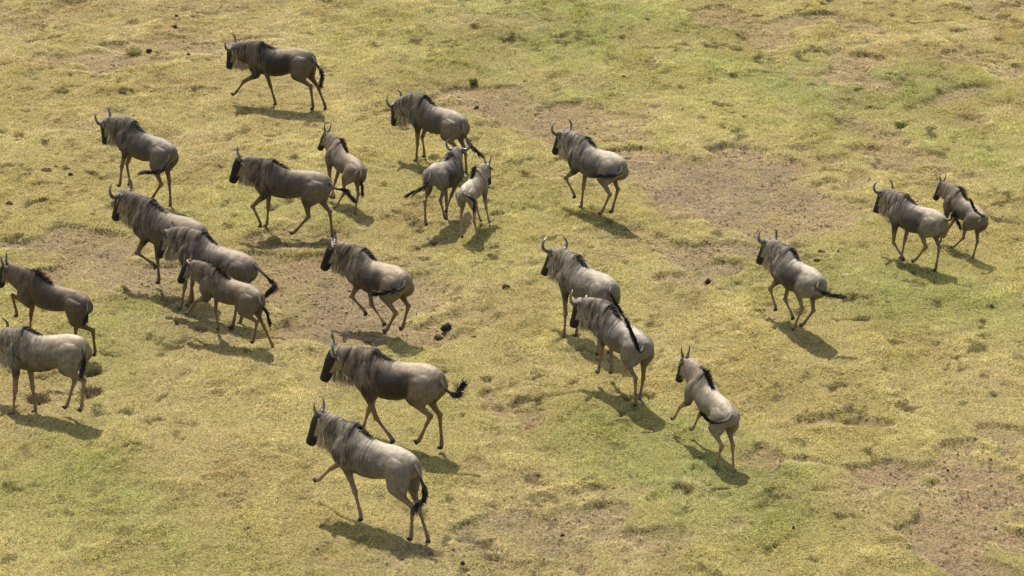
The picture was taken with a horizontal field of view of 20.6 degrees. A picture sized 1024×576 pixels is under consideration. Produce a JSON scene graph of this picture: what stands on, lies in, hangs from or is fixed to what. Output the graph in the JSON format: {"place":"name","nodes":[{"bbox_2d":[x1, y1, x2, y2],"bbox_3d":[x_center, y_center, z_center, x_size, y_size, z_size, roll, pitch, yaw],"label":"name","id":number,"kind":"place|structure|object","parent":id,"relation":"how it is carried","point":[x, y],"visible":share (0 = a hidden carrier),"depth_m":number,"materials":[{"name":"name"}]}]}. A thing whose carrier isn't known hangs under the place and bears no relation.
{"place":"outdoors","nodes":[
{"label":"outdoors","id":0,"kind":"place"},
{"bbox_2d":[41,168,51,171],"bbox_3d":[-8.786,-2.212,53.086,0.212,0.095,0.208,0,21,0],"label":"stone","id":1,"kind":"object","parent":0,"point":[46,169],"visible":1,"depth_m":53.05,"materials":[{"name":"brown stone"}]},
{"bbox_2d":[0,0,1023,575],"bbox_3d":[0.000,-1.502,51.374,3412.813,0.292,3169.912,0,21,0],"label":"ground","id":2,"kind":"structure","parent":0,"point":[918,466],"depth_m":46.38,"materials":[{"name":"green plant"}]},
{"bbox_2d":[25,391,50,404],"bbox_3d":[-7.219,1.671,42.813,0.464,0.151,0.479,0,21,0],"label":"grass tuft","id":3,"kind":"object","parent":2,"relation":"on","point":[39,399],"visible":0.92,"depth_m":42.81,"materials":[{"name":"brown plant"}]},
{"bbox_2d":[0,318,92,414],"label":"wildebeest","id":4,"kind":"object","parent":2,"relation":"on","point":[30,350],"visible":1,"depth_m":41.85},
{"bbox_2d":[0,253,96,356],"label":"wildebeest","id":5,"kind":"object","parent":2,"relation":"on","point":[37,288],"visible":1,"depth_m":44.09},
{"bbox_2d":[76,383,104,397],"bbox_3d":[-6.458,1.558,43.089,0.496,0.163,0.488,0,21,0],"label":"grass tuft","id":6,"kind":"object","parent":2,"relation":"on","point":[89,392],"visible":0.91,"depth_m":43.09,"materials":[{"name":"brown plant"}]},
{"bbox_2d":[122,45,143,54],"bbox_3d":[-8.169,-5.149,60.744,0.500,0.177,0.448,-15,26,-35],"label":"grass tuft","id":7,"kind":"object","parent":2,"relation":"on","point":[132,51],"visible":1,"depth_m":60.73,"materials":[{"name":"yellow plant"}]},
{"bbox_2d":[94,108,178,206],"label":"wildebeest","id":8,"kind":"object","parent":2,"relation":"on","point":[130,138],"visible":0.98,"depth_m":51.00},
{"bbox_2d":[108,177,209,302],"bbox_3d":[-5.789,-0.753,46.841,2.333,1.801,0.605,16,26,35],"label":"wildebeest","id":9,"kind":"object","parent":2,"relation":"on","point":[143,217],"visible":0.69,"depth_m":46.82},
{"bbox_2d":[156,221,279,328],"bbox_3d":[-4.779,-0.185,45.792,2.378,1.596,0.532,10,23,25],"label":"wildebeest","id":10,"kind":"object","parent":2,"relation":"on","point":[178,243],"visible":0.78,"depth_m":45.60},
{"bbox_2d":[177,251,274,347],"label":"wildebeest","id":11,"kind":"object","parent":2,"relation":"on","point":[216,282],"visible":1,"depth_m":44.62},
{"bbox_2d":[224,33,326,110],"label":"wildebeest","id":12,"kind":"object","parent":2,"relation":"on","point":[259,58],"visible":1,"depth_m":56.44},
{"bbox_2d":[229,147,357,236],"bbox_3d":[-3.794,-1.631,49.507,2.345,1.693,0.585,4,21,10],"label":"wildebeest","id":13,"kind":"object","parent":2,"relation":"on","point":[267,179],"visible":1,"depth_m":49.33},
{"bbox_2d":[317,123,366,213],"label":"wildebeest","id":14,"kind":"object","parent":2,"relation":"on","point":[339,158],"visible":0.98,"depth_m":50.81},
{"bbox_2d":[320,229,413,333],"bbox_3d":[-2.389,-0.023,45.314,0.851,1.464,1.978,-17,27,-38],"label":"wildebeest","id":15,"kind":"object","parent":2,"relation":"on","point":[364,269],"visible":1,"depth_m":45.19},
{"bbox_2d":[306,398,430,542],"bbox_3d":[-1.980,2.529,38.536,2.298,1.719,0.615,16,26,35],"label":"wildebeest","id":16,"kind":"object","parent":2,"relation":"on","point":[351,447],"visible":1,"depth_m":38.34},
{"bbox_2d":[320,332,468,449],"bbox_3d":[-1.676,1.594,41.094,2.426,1.597,0.578,10,23,24],"label":"wildebeest","id":17,"kind":"object","parent":2,"relation":"on","point":[373,374],"visible":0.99,"depth_m":40.91},
{"bbox_2d":[386,89,486,172],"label":"wildebeest","id":18,"kind":"object","parent":2,"relation":"on","point":[420,111],"visible":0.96,"depth_m":52.93},
{"bbox_2d":[403,139,470,225],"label":"wildebeest","id":19,"kind":"object","parent":2,"relation":"on","point":[445,174],"visible":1,"depth_m":49.75},
{"bbox_2d":[434,334,442,339],"bbox_3d":[-1.190,0.802,45.436,0.154,0.119,0.124,15,26,35],"label":"dirt clod","id":20,"kind":"object","parent":2,"relation":"on","point":[438,337],"visible":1,"depth_m":45.40,"materials":[{"name":"brown soil"}]},
{"bbox_2d":[440,322,451,331],"bbox_3d":[-1.061,0.643,45.609,0.192,0.168,0.138,-9,23,-22],"label":"dirt clod","id":21,"kind":"object","parent":2,"relation":"on","point":[447,326],"visible":1,"depth_m":45.55,"materials":[{"name":"black soil"}]},
{"bbox_2d":[468,77,478,84],"bbox_3d":[-0.792,-4.310,58.480,0.295,0.160,0.289,-6,22,-14],"label":"grass tuft","id":22,"kind":"object","parent":2,"relation":"on","point":[474,81],"visible":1,"depth_m":58.45,"materials":[{"name":"green plant"}]},
{"bbox_2d":[455,155,493,238],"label":"wildebeest","id":23,"kind":"object","parent":2,"relation":"on","point":[473,188],"visible":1,"depth_m":49.49},
{"bbox_2d":[502,284,509,288],"bbox_3d":[-0.100,-0.019,47.248,0.141,0.109,0.100,-11,24,-27],"label":"dirt clod","id":24,"kind":"object","parent":2,"relation":"on","point":[504,286],"visible":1,"depth_m":47.21,"materials":[{"name":"brown soil"}]},
{"bbox_2d":[0,1,1023,575],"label":"earth crumbs","id":25,"kind":"object","parent":2,"relation":"on","point":[656,197],"visible":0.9,"depth_m":47.48,"materials":[{"name":"brown soil"}]},
{"bbox_2d":[541,236,626,355],"bbox_3d":[1.182,0.169,44.725,0.581,1.592,2.217,-12,24,-29],"label":"wildebeest","id":26,"kind":"object","parent":2,"relation":"on","point":[567,270],"visible":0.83,"depth_m":44.64},
{"bbox_2d":[551,119,628,215],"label":"wildebeest","id":27,"kind":"object","parent":2,"relation":"on","point":[585,156],"visible":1,"depth_m":50.23},
{"bbox_2d":[569,285,654,406],"bbox_3d":[1.507,0.907,42.815,0.679,1.656,1.868,-12,24,-28],"label":"wildebeest","id":28,"kind":"object","parent":2,"relation":"on","point":[608,325],"visible":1,"depth_m":42.61},
{"bbox_2d":[670,345,739,472],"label":"wildebeest","id":29,"kind":"object","parent":2,"relation":"on","point":[710,400],"visible":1,"depth_m":40.58},
{"bbox_2d":[728,44,742,50],"bbox_3d":[4.837,-5.208,60.813,0.391,0.120,0.393,0,21,0],"label":"grass tuft","id":30,"kind":"object","parent":2,"relation":"on","point":[737,47],"visible":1,"depth_m":60.80,"materials":[{"name":"yellow plant"}]},
{"bbox_2d":[756,229,847,330],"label":"wildebeest","id":31,"kind":"object","parent":2,"relation":"on","point":[786,266],"visible":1,"depth_m":45.15},
{"bbox_2d":[894,121,908,127],"bbox_3d":[7.705,-3.239,55.612,0.370,0.113,0.368,0,21,0],"label":"grass tuft","id":32,"kind":"object","parent":2,"relation":"on","point":[900,125],"visible":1,"depth_m":55.60,"materials":[{"name":"green plant"}]},
{"bbox_2d":[873,179,962,270],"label":"wildebeest","id":33,"kind":"object","parent":2,"relation":"on","point":[906,212],"visible":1,"depth_m":47.90},
{"bbox_2d":[933,173,988,258],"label":"wildebeest","id":34,"kind":"object","parent":2,"relation":"on","point":[972,216],"visible":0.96,"depth_m":48.42}
]}

